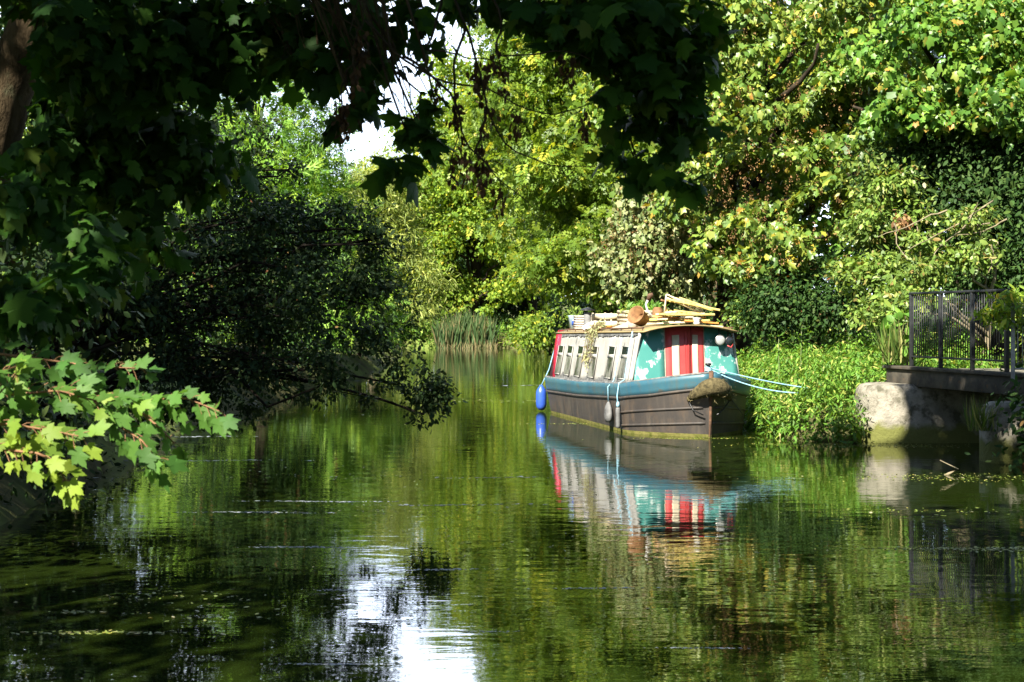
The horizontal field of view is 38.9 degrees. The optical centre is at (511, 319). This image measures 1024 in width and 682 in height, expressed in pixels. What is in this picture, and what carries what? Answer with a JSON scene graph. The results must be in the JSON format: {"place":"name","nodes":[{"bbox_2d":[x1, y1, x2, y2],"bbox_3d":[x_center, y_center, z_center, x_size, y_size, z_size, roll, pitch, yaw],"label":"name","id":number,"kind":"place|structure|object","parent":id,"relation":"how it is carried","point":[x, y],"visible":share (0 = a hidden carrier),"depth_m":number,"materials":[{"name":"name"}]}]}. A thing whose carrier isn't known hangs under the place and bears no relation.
{"place":"outdoors","nodes":[
{"label":"outdoors","id":0,"kind":"place"},
{"bbox_2d":[0,0,944,295],"label":"sky","id":1,"kind":"structure","parent":0,"point":[369,131],"materials":[{"name":"white"}]},
{"bbox_2d":[0,296,1021,525],"bbox_3d":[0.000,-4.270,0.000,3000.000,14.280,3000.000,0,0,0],"label":"ground","id":2,"kind":"structure","parent":0,"point":[20,505],"depth_m":23.83,"materials":[{"name":"green plant"}]},
{"bbox_2d":[0,116,209,526],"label":"holly bush","id":3,"kind":"object","parent":2,"relation":"on","point":[76,335],"visible":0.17,"depth_m":12.65,"materials":[{"name":"green plant"}]},
{"bbox_2d":[0,207,222,428],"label":"elder bush","id":4,"kind":"object","parent":2,"relation":"on","point":[106,354],"visible":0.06,"depth_m":18.80,"materials":[{"name":"green plant"}]},
{"bbox_2d":[0,14,237,349],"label":"beech tree","id":5,"kind":"object","parent":2,"relation":"on","point":[3,242],"visible":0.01,"depth_m":24.60,"materials":[{"name":"green plant"}]},
{"bbox_2d":[22,102,228,268],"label":"birch tree","id":6,"kind":"object","parent":2,"relation":"on","point":[27,125],"visible":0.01,"depth_m":50.73,"materials":[{"name":"green plant"}]},
{"bbox_2d":[0,340,304,505],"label":"weeds","id":7,"kind":"object","parent":2,"relation":"on","point":[157,439],"visible":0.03,"depth_m":19.17,"materials":[{"name":"green plant"}]},
{"bbox_2d":[2,94,467,437],"bbox_3d":[-3.843,-0.792,18.341,6.676,5.521,3.469,0,0,0],"label":"hawthorn tree","id":8,"kind":"object","parent":2,"relation":"on","point":[187,360],"visible":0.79,"depth_m":17.70,"materials":[{"name":"green plant"}]},
{"bbox_2d":[169,187,362,374],"bbox_3d":[-6.635,-0.775,38.185,5.552,5.212,6.051,0,0,0],"label":"alder tree","id":9,"kind":"object","parent":2,"relation":"on","point":[222,340],"visible":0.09,"depth_m":37.45,"materials":[{"name":"green plant"}]},
{"bbox_2d":[124,0,418,355],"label":"cypress tree","id":10,"kind":"object","parent":2,"relation":"on","point":[325,168],"visible":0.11,"depth_m":45.82,"materials":[{"name":"green plant"}]},
{"bbox_2d":[0,0,740,350],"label":"sycamore tree","id":11,"kind":"object","parent":2,"relation":"on","point":[100,82],"visible":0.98,"depth_m":7.40,"materials":[{"name":"green plant"}]},
{"bbox_2d":[0,338,239,509],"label":"sycamore branch","id":12,"kind":"object","parent":11,"relation":"attached to","point":[72,366],"visible":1,"depth_m":5.93,"materials":[{"name":"green plant"}]},
{"bbox_2d":[331,0,598,220],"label":"seed branch","id":13,"kind":"object","parent":11,"relation":"hanging from","point":[480,84],"visible":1,"depth_m":6.92,"materials":[{"name":"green plant"}]},
{"bbox_2d":[319,254,442,365],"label":"sallow bush","id":14,"kind":"object","parent":2,"relation":"on","point":[407,325],"visible":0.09,"depth_m":55.43,"materials":[{"name":"green plant"}]},
{"bbox_2d":[391,306,433,345],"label":"laurel bush","id":15,"kind":"object","parent":2,"relation":"on","point":[419,329],"visible":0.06,"depth_m":101.16,"materials":[{"name":"green plant"}]},
{"bbox_2d":[370,187,463,312],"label":"aspen tree","id":16,"kind":"object","parent":2,"relation":"on","point":[445,255],"visible":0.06,"depth_m":105.81,"materials":[{"name":"green plant"}]},
{"bbox_2d":[430,307,505,347],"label":"reeds","id":17,"kind":"object","parent":2,"relation":"on","point":[474,331],"visible":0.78,"depth_m":99.66,"materials":[{"name":"green plant"}]},
{"bbox_2d":[368,42,576,318],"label":"poplar tree","id":18,"kind":"object","parent":2,"relation":"on","point":[458,213],"visible":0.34,"depth_m":103.67,"materials":[{"name":"green plant"}]},
{"bbox_2d":[392,313,582,347],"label":"weeds","id":19,"kind":"object","parent":2,"relation":"on","point":[504,332],"visible":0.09,"depth_m":102.12,"materials":[{"name":"green plant"}]},
{"bbox_2d":[455,306,533,331],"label":"laurel bush","id":20,"kind":"object","parent":2,"relation":"on","point":[497,317],"visible":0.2,"depth_m":104.83,"materials":[{"name":"green plant"}]},
{"bbox_2d":[419,242,572,321],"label":"elm tree","id":21,"kind":"object","parent":2,"relation":"on","point":[513,307],"visible":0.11,"depth_m":116.64,"materials":[{"name":"green plant"}]},
{"bbox_2d":[466,201,565,316],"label":"elm tree","id":22,"kind":"object","parent":2,"relation":"on","point":[505,305],"visible":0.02,"depth_m":111.29,"materials":[{"name":"green plant"}]},
{"bbox_2d":[499,309,563,348],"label":"laurel bush","id":23,"kind":"object","parent":2,"relation":"on","point":[512,334],"visible":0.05,"depth_m":96.95,"materials":[{"name":"green plant"}]},
{"bbox_2d":[507,308,569,358],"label":"laurel bush","id":24,"kind":"object","parent":2,"relation":"on","point":[535,337],"visible":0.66,"depth_m":71.19,"materials":[{"name":"green plant"}]},
{"bbox_2d":[415,0,667,320],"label":"ash tree","id":25,"kind":"object","parent":2,"relation":"on","point":[576,195],"visible":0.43,"depth_m":56.07,"materials":[{"name":"green plant"}]},
{"bbox_2d":[486,121,627,318],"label":"elm tree","id":26,"kind":"object","parent":2,"relation":"on","point":[547,293],"visible":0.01,"depth_m":91.22,"materials":[{"name":"green plant"}]},
{"bbox_2d":[575,164,741,324],"bbox_3d":[3.960,-1.337,35.659,4.686,5.079,3.722,0,0,43],"label":"climber thicket","id":27,"kind":"object","parent":2,"relation":"on","point":[647,258],"visible":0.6,"depth_m":35.02,"materials":[{"name":"green plant"}]},
{"bbox_2d":[552,0,835,324],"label":"oak tree","id":28,"kind":"object","parent":2,"relation":"on","point":[593,88],"visible":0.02,"depth_m":46.27,"materials":[{"name":"green plant"}]},
{"bbox_2d":[619,284,773,349],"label":"laurel bush","id":29,"kind":"object","parent":2,"relation":"on","point":[709,311],"visible":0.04,"depth_m":40.52,"materials":[{"name":"green plant"}]},
{"bbox_2d":[584,0,866,338],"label":"elm tree","id":30,"kind":"object","parent":2,"relation":"on","point":[825,244],"visible":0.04,"depth_m":51.06,"materials":[{"name":"green plant"}]},
{"bbox_2d":[711,250,817,358],"bbox_3d":[5.688,-0.410,32.855,2.548,3.178,3.008,0,0,0],"label":"spindle bush","id":31,"kind":"object","parent":2,"relation":"on","point":[734,292],"visible":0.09,"depth_m":32.56,"materials":[{"name":"green plant"}]},
{"bbox_2d":[767,333,785,410],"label":"balsam plant","id":32,"kind":"object","parent":2,"relation":"on","point":[778,360],"visible":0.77,"depth_m":26.24,"materials":[{"name":"green plant"}]},
{"bbox_2d":[636,0,938,358],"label":"sycamore tree","id":33,"kind":"object","parent":2,"relation":"on","point":[744,219],"visible":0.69,"depth_m":32.20,"materials":[{"name":"green plant"}]},
{"bbox_2d":[792,327,808,376],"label":"balsam plant","id":34,"kind":"object","parent":2,"relation":"on","point":[799,339],"visible":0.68,"depth_m":26.37,"materials":[{"name":"green plant"}]},
{"bbox_2d":[720,242,891,351],"bbox_3d":[6.194,-0.282,30.289,3.554,2.948,3.892,0,0,0],"label":"bramble bush","id":35,"kind":"object","parent":2,"relation":"on","point":[824,308],"visible":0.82,"depth_m":30.14,"materials":[{"name":"green plant"}]},
{"bbox_2d":[834,334,855,362],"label":"balsam plant","id":36,"kind":"object","parent":2,"relation":"on","point":[847,340],"visible":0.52,"depth_m":26.46,"materials":[{"name":"green plant"}]},
{"bbox_2d":[776,132,946,337],"bbox_3d":[8.992,-2.151,38.418,6.660,6.475,6.582,0,0,0],"label":"laurel bush","id":37,"kind":"object","parent":2,"relation":"on","point":[830,219],"visible":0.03,"depth_m":37.92,"materials":[{"name":"green plant"}]},
{"bbox_2d":[736,328,1003,444],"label":"nettles","id":38,"kind":"object","parent":2,"relation":"on","point":[828,378],"visible":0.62,"depth_m":25.06,"materials":[{"name":"green plant"}]},
{"bbox_2d":[738,314,1015,367],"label":"bank weeds","id":39,"kind":"object","parent":2,"relation":"on","point":[757,341],"visible":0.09,"depth_m":39.94,"materials":[{"name":"green plant"}]},
{"bbox_2d":[821,140,951,339],"bbox_3d":[7.288,-1.234,28.686,2.424,4.652,2.944,0,0,44],"label":"elm bush","id":40,"kind":"object","parent":2,"relation":"on","point":[865,271],"visible":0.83,"depth_m":28.46,"materials":[{"name":"green plant"}]},
{"bbox_2d":[774,0,1021,341],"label":"elm tree","id":41,"kind":"object","parent":2,"relation":"on","point":[926,75],"visible":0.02,"depth_m":43.52,"materials":[{"name":"green plant"}]},
{"bbox_2d":[881,298,918,365],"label":"bindweed","id":42,"kind":"object","parent":2,"relation":"on","point":[897,314],"visible":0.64,"depth_m":24.17,"materials":[{"name":"green plant"}]},
{"bbox_2d":[885,209,943,354],"bbox_3d":[7.601,-0.559,27.612,1.164,3.067,0.620,0,0,-25],"label":"withered shrub","id":43,"kind":"object","parent":2,"relation":"on","point":[903,223],"visible":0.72,"depth_m":27.49,"materials":[{"name":"brown plant"}]},
{"bbox_2d":[825,0,1023,355],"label":"maple tree","id":44,"kind":"object","parent":2,"relation":"on","point":[979,44],"visible":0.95,"depth_m":27.93,"materials":[{"name":"green plant"}]},
{"bbox_2d":[839,202,1010,364],"bbox_3d":[7.675,-0.576,26.099,3.161,3.140,2.256,0,0,-20],"label":"dogwood bush","id":45,"kind":"object","parent":2,"relation":"on","point":[963,256],"visible":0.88,"depth_m":26.14,"materials":[{"name":"green plant"}]},
{"bbox_2d":[878,200,1006,276],"bbox_3d":[7.681,-1.423,25.901,2.286,1.449,0.329,0,0,-3],"label":"dead branch","id":46,"kind":"object","parent":45,"relation":"attached to","point":[963,227],"visible":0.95,"depth_m":25.93,"materials":[{"name":"brown wood"}]},
{"bbox_2d":[828,124,1023,359],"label":"ivy tree","id":47,"kind":"object","parent":2,"relation":"on","point":[986,176],"visible":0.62,"depth_m":28.15,"materials":[{"name":"green plant"}]},
{"bbox_2d":[855,382,1023,442],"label":"concrete abutment","id":48,"kind":"object","parent":2,"relation":"on","point":[904,413],"visible":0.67,"depth_m":23.15,"materials":[{"name":"grey concrete"}]},
{"bbox_2d":[882,365,1023,395],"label":"footbridge","id":49,"kind":"object","parent":48,"relation":"on","point":[987,380],"visible":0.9,"depth_m":22.07,"materials":[{"name":"wood"}]},
{"bbox_2d":[858,315,918,362],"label":"grass tuft","id":50,"kind":"object","parent":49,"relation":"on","point":[892,349],"visible":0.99,"depth_m":23.84,"materials":[{"name":"green plant"}]},
{"bbox_2d":[909,289,1009,371],"bbox_3d":[6.783,0.161,22.150,0.062,1.208,2.852,0,0,-13],"label":"railing","id":51,"kind":"object","parent":49,"relation":"on","point":[972,359],"visible":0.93,"depth_m":22.21,"materials":[{"name":"metal"}]},
{"bbox_2d":[878,352,1023,381],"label":"path weeds","id":52,"kind":"object","parent":2,"relation":"on","point":[975,364],"visible":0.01,"depth_m":26.41,"materials":[{"name":"green plant"}]},
{"bbox_2d":[965,364,1023,468],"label":"laurel bush","id":53,"kind":"object","parent":2,"relation":"on","point":[1015,431],"visible":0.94,"depth_m":19.38,"materials":[{"name":"green plant"}]},
{"bbox_2d":[979,401,1023,463],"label":"concrete abutment","id":54,"kind":"object","parent":2,"relation":"on","point":[1009,441],"visible":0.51,"depth_m":19.85,"materials":[{"name":"grey concrete"}]},
{"bbox_2d":[957,393,1007,431],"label":"grass tuft","id":55,"kind":"object","parent":54,"relation":"on","point":[977,424],"visible":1,"depth_m":19.86,"materials":[{"name":"green plant"}]},
{"bbox_2d":[966,283,1023,336],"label":"ash sapling","id":56,"kind":"object","parent":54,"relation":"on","point":[1003,314],"visible":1,"depth_m":20.14,"materials":[{"name":"green plant"}]},
{"bbox_2d":[985,280,1023,368],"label":"laurel bush","id":57,"kind":"object","parent":2,"relation":"on","point":[1022,287],"visible":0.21,"depth_m":24.53,"materials":[{"name":"green plant"}]},
{"bbox_2d":[1011,303,1023,378],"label":"railing","id":58,"kind":"object","parent":2,"relation":"on","point":[1013,368],"visible":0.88,"depth_m":20.17,"materials":[{"name":"grey metal"}]},
{"bbox_2d":[0,348,1023,681],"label":"canal water","id":59,"kind":"structure","parent":0,"point":[706,520],"depth_m":12.07,"materials":[{"name":"green liquid"}]},
{"bbox_2d":[326,143,459,334],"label":"willow tree","id":60,"kind":"object","parent":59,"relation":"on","point":[417,260],"visible":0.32,"depth_m":75.16,"materials":[{"name":"green plant"}]},
{"bbox_2d":[90,385,749,664],"bbox_3d":[-2.418,1.993,26.160,9.402,0.070,35.612,0,0,3],"label":"surface scum","id":61,"kind":"object","parent":59,"relation":"on","point":[404,569],"visible":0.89,"depth_m":11.43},
{"bbox_2d":[10,361,1023,648],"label":"duckweed","id":62,"kind":"object","parent":59,"relation":"on","point":[552,545],"visible":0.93,"depth_m":12.51,"materials":[{"name":"green plant"}]},
{"bbox_2d":[534,286,676,340],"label":"laurel bush","id":63,"kind":"object","parent":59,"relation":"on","point":[581,305],"visible":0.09,"depth_m":66.01,"materials":[{"name":"green plant"}]},
{"bbox_2d":[545,325,750,437],"bbox_3d":[2.541,1.228,27.886,2.374,2.283,7.686,0,0,-12],"label":"narrowboat","id":64,"kind":"object","parent":59,"relation":"on","point":[667,365],"visible":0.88,"depth_m":25.36,"materials":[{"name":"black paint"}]},
{"bbox_2d":[536,351,553,409],"bbox_3d":[0.728,1.234,31.278,0.425,1.433,0.230,0,0,-12],"label":"blue fender","id":65,"kind":"object","parent":64,"relation":"hanging from","point":[541,398],"visible":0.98,"depth_m":31.18,"materials":[{"name":"plastic"}]},
{"bbox_2d":[554,345,563,373],"bbox_3d":[0.991,0.840,30.505,0.109,0.614,0.450,0,0,-12],"label":"window","id":66,"kind":"structure","parent":64,"relation":"in","point":[561,347],"depth_m":30.50,"materials":[{"name":"grey glass"}]},
{"bbox_2d":[563,345,573,375],"bbox_3d":[1.155,0.833,29.754,0.109,0.617,0.450,0,0,-12],"label":"window","id":67,"kind":"structure","parent":64,"relation":"in","point":[570,347],"depth_m":29.75,"materials":[{"name":"grey glass"}]},
{"bbox_2d":[564,305,582,328],"bbox_3d":[1.297,-0.066,30.844,0.506,0.519,0.404,0,0,29],"label":"planter tub","id":68,"kind":"object","parent":64,"relation":"on","point":[573,309],"visible":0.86,"depth_m":30.75,"materials":[{"name":"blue plastic"}]},
{"bbox_2d":[573,346,583,376],"bbox_3d":[1.333,0.825,28.922,0.109,0.620,0.450,0,0,-12],"label":"window","id":69,"kind":"structure","parent":64,"relation":"in","point":[580,349],"depth_m":28.92,"materials":[{"name":"grey glass"}]},
{"bbox_2d":[573,315,596,328],"bbox_3d":[1.532,0.057,30.346,0.424,0.300,0.364,0,0,-12],"label":"slatted crate","id":70,"kind":"object","parent":64,"relation":"on","point":[578,325],"visible":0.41,"depth_m":30.14,"materials":[{"name":"white wood"}]},
{"bbox_2d":[581,307,593,324],"bbox_3d":[1.534,-0.029,29.528,0.310,0.440,0.310,0,0,-12],"label":"chimney","id":71,"kind":"object","parent":64,"relation":"on","point":[587,317],"visible":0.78,"depth_m":29.47,"materials":[{"name":"white metal"}]},
{"bbox_2d":[582,321,596,330],"bbox_3d":[1.574,0.155,29.014,0.320,0.120,0.320,-28,16,-5],"label":"enamel basin","id":72,"kind":"object","parent":64,"relation":"on","point":[585,326],"visible":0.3,"depth_m":29.10,"materials":[{"name":"white metal"}]},
{"bbox_2d":[578,319,606,372],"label":"dry vine","id":73,"kind":"object","parent":64,"relation":"hanging from","point":[596,326],"visible":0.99,"depth_m":28.10,"materials":[{"name":"plant"}]},
{"bbox_2d":[587,346,597,377],"bbox_3d":[1.553,0.812,27.896,0.109,0.624,0.450,0,0,-12],"label":"window","id":74,"kind":"structure","parent":64,"relation":"in","point":[591,369],"depth_m":27.88,"materials":[{"name":"grey glass"}]},
{"bbox_2d":[591,313,625,326],"bbox_3d":[1.948,0.011,29.361,0.444,0.300,0.974,0,0,-12],"label":"wooden box","id":75,"kind":"object","parent":64,"relation":"on","point":[605,316],"visible":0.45,"depth_m":28.89,"materials":[{"name":"beige wood"}]},
{"bbox_2d":[604,346,615,378],"bbox_3d":[1.800,0.786,26.731,0.109,0.611,0.450,0,0,-12],"label":"window","id":76,"kind":"structure","parent":64,"relation":"in","point":[611,349],"depth_m":26.73,"materials":[{"name":"grey glass"}]},
{"bbox_2d":[604,338,621,421],"bbox_3d":[1.775,1.079,25.932,0.337,1.522,0.253,0,0,28],"label":"disc fender","id":77,"kind":"object","parent":64,"relation":"hanging from","point":[608,414],"visible":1,"depth_m":25.90,"materials":[{"name":"plastic"}]},
{"bbox_2d":[612,321,627,329],"bbox_3d":[2.154,0.107,27.206,0.520,0.154,0.840,0,0,-12],"label":"canvas sheet","id":78,"kind":"object","parent":64,"relation":"on","point":[625,324],"visible":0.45,"depth_m":27.04,"materials":[{"name":"white fabric"}]},
{"bbox_2d":[617,346,628,378],"bbox_3d":[1.984,0.767,25.881,0.109,0.602,0.450,0,0,-12],"label":"window","id":79,"kind":"structure","parent":64,"relation":"in","point":[625,349],"depth_m":25.89,"materials":[{"name":"grey glass"}]},
{"bbox_2d":[616,331,632,427],"bbox_3d":[1.966,1.049,25.397,0.313,1.702,0.084,0,0,-12],"label":"pipe fender","id":80,"kind":"object","parent":64,"relation":"hanging from","point":[617,415],"visible":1,"depth_m":25.36,"materials":[{"name":"white plastic"}]},
{"bbox_2d":[627,306,648,326],"bbox_3d":[2.291,-0.044,26.140,0.345,0.350,0.250,0,-24,39],"label":"brown bucket","id":81,"kind":"object","parent":64,"relation":"on","point":[638,315],"visible":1,"depth_m":26.16,"materials":[{"name":"brown wood"}]},
{"bbox_2d":[617,310,659,325],"bbox_3d":[2.420,-0.029,27.877,0.474,0.310,1.274,0,0,-12],"label":"wooden box","id":82,"kind":"object","parent":64,"relation":"on","point":[626,320],"visible":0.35,"depth_m":27.86,"materials":[{"name":"beige wood"}]},
{"bbox_2d":[610,298,668,314],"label":"roof plant","id":83,"kind":"object","parent":82,"relation":"in","point":[629,304],"visible":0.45,"depth_m":27.64,"materials":[{"name":"green plant"}]},
{"bbox_2d":[649,315,692,321],"bbox_3d":[2.902,-0.022,26.344,0.920,0.113,0.450,0,0,-32],"label":"folding chair","id":84,"kind":"object","parent":64,"relation":"on","point":[669,319],"visible":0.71,"depth_m":26.11,"materials":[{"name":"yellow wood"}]},
{"bbox_2d":[656,317,705,317],"bbox_3d":[3.024,-0.039,26.012,0.894,0.029,0.090,0,0,14],"label":"plank","id":85,"kind":"object","parent":84,"relation":"on","point":[677,317],"visible":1,"depth_m":26.00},
{"bbox_2d":[659,310,714,315],"bbox_3d":[3.104,-0.122,25.876,0.920,0.113,0.450,0,0,-15],"label":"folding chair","id":86,"kind":"object","parent":85,"relation":"on","point":[686,313],"visible":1,"depth_m":25.69,"materials":[{"name":"yellow wood"}]},
{"bbox_2d":[664,294,702,312],"bbox_3d":[3.066,-0.286,25.864,0.732,0.358,0.139,0,0,-12],"label":"lath frame","id":87,"kind":"object","parent":86,"relation":"on","point":[666,298],"visible":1,"depth_m":25.86,"materials":[{"name":"beige wood"}]},
{"bbox_2d":[667,297,719,310],"bbox_3d":[3.240,-0.291,26.006,0.920,0.113,0.450,12,-1,-5],"label":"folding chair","id":88,"kind":"object","parent":86,"relation":"on","point":[686,302],"visible":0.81,"depth_m":25.80,"materials":[{"name":"yellow wood"}]},
{"bbox_2d":[675,316,693,318],"bbox_3d":[3.001,-0.031,26.048,0.090,0.028,1.123,0,-2,-16],"label":"plank","id":89,"kind":"object","parent":84,"relation":"on","point":[685,317],"visible":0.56,"depth_m":25.65,"materials":[{"name":"beige wood"}]},
{"bbox_2d":[656,322,693,323],"bbox_3d":[2.926,0.053,25.633,0.757,0.025,0.070,-2,0,-5],"label":"plank","id":90,"kind":"object","parent":64,"relation":"on","point":[673,322],"visible":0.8,"depth_m":25.59,"materials":[{"name":"beige wood"}]},
{"bbox_2d":[665,327,690,375],"bbox_3d":[2.905,0.737,25.347,0.466,1.229,0.144,0,0,-12],"label":"door","id":91,"kind":"structure","parent":64,"relation":"in","point":[677,339],"depth_m":25.35,"materials":[{"name":"red paint"}]},
{"bbox_2d":[690,327,703,372],"bbox_3d":[3.256,0.737,25.423,0.228,1.229,0.143,0,0,-12],"label":"door","id":92,"kind":"structure","parent":64,"relation":"in","point":[697,340],"depth_m":25.43,"materials":[{"name":"red paint"}]},
{"bbox_2d":[693,318,700,324],"bbox_3d":[3.243,0.025,25.466,0.140,0.120,0.140,0,0,0],"label":"white bowl","id":93,"kind":"object","parent":64,"relation":"on","point":[696,321],"visible":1,"depth_m":25.42,"materials":[{"name":"ceramic"}]},
{"bbox_2d":[684,320,718,323],"bbox_3d":[3.341,0.040,25.584,0.606,0.030,0.100,5,0,-5],"label":"plank","id":94,"kind":"object","parent":64,"relation":"on","point":[702,322],"visible":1,"depth_m":25.54,"materials":[{"name":"yellow wood"}]},
{"bbox_2d":[705,366,711,371],"bbox_3d":[3.289,0.833,24.300,0.126,0.098,0.127,0,0,0],"label":"rope coil","id":95,"kind":"object","parent":64,"relation":"on","point":[708,369],"visible":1,"depth_m":24.25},
{"bbox_2d":[686,377,735,414],"bbox_3d":[3.368,1.259,24.172,1.018,0.680,0.607,0,0,-12],"label":"bow fender","id":96,"kind":"object","parent":64,"relation":"attached to","point":[717,387],"visible":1,"depth_m":24.00,"materials":[{"name":"fabric"}]},
{"bbox_2d":[712,370,797,393],"bbox_3d":[4.037,1.025,24.300,1.505,0.430,0.022,0,0,0],"label":"mooring rope","id":97,"kind":"object","parent":64,"relation":"attached to","point":[754,386],"visible":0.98,"depth_m":24.29,"materials":[{"name":"fabric"}]},
{"bbox_2d":[710,367,800,387],"bbox_3d":[4.191,0.986,24.450,1.834,0.394,0.022,0,0,-9],"label":"mooring rope","id":98,"kind":"object","parent":64,"relation":"attached to","point":[755,378],"visible":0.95,"depth_m":24.43,"materials":[{"name":"white fabric"}]},
{"bbox_2d":[940,460,958,474],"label":"snag branch","id":99,"kind":"object","parent":59,"relation":"in","point":[948,473],"visible":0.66,"depth_m":18.37,"materials":[{"name":"brown plant"}]},
{"bbox_2d":[628,321,637,326],"bbox_3d":[2.221,0.056,26.658,0.180,0.170,0.177,0,0,0],"label":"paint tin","id":100,"kind":"object","parent":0,"point":[631,324],"visible":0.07,"depth_m":26.58,"materials":[{"name":"white metal"}]},
{"label":"plank","id":101,"kind":"object","parent":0,"visible":0},
{"bbox_2d":[645,293,666,317],"bbox_3d":[2.648,-0.248,26.606,0.403,0.497,0.200,0,0,11],"label":"watering can","id":102,"kind":"object","parent":101,"relation":"on","point":[656,310],"visible":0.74,"depth_m":26.55,"materials":[{"name":"white metal"}]}
]}

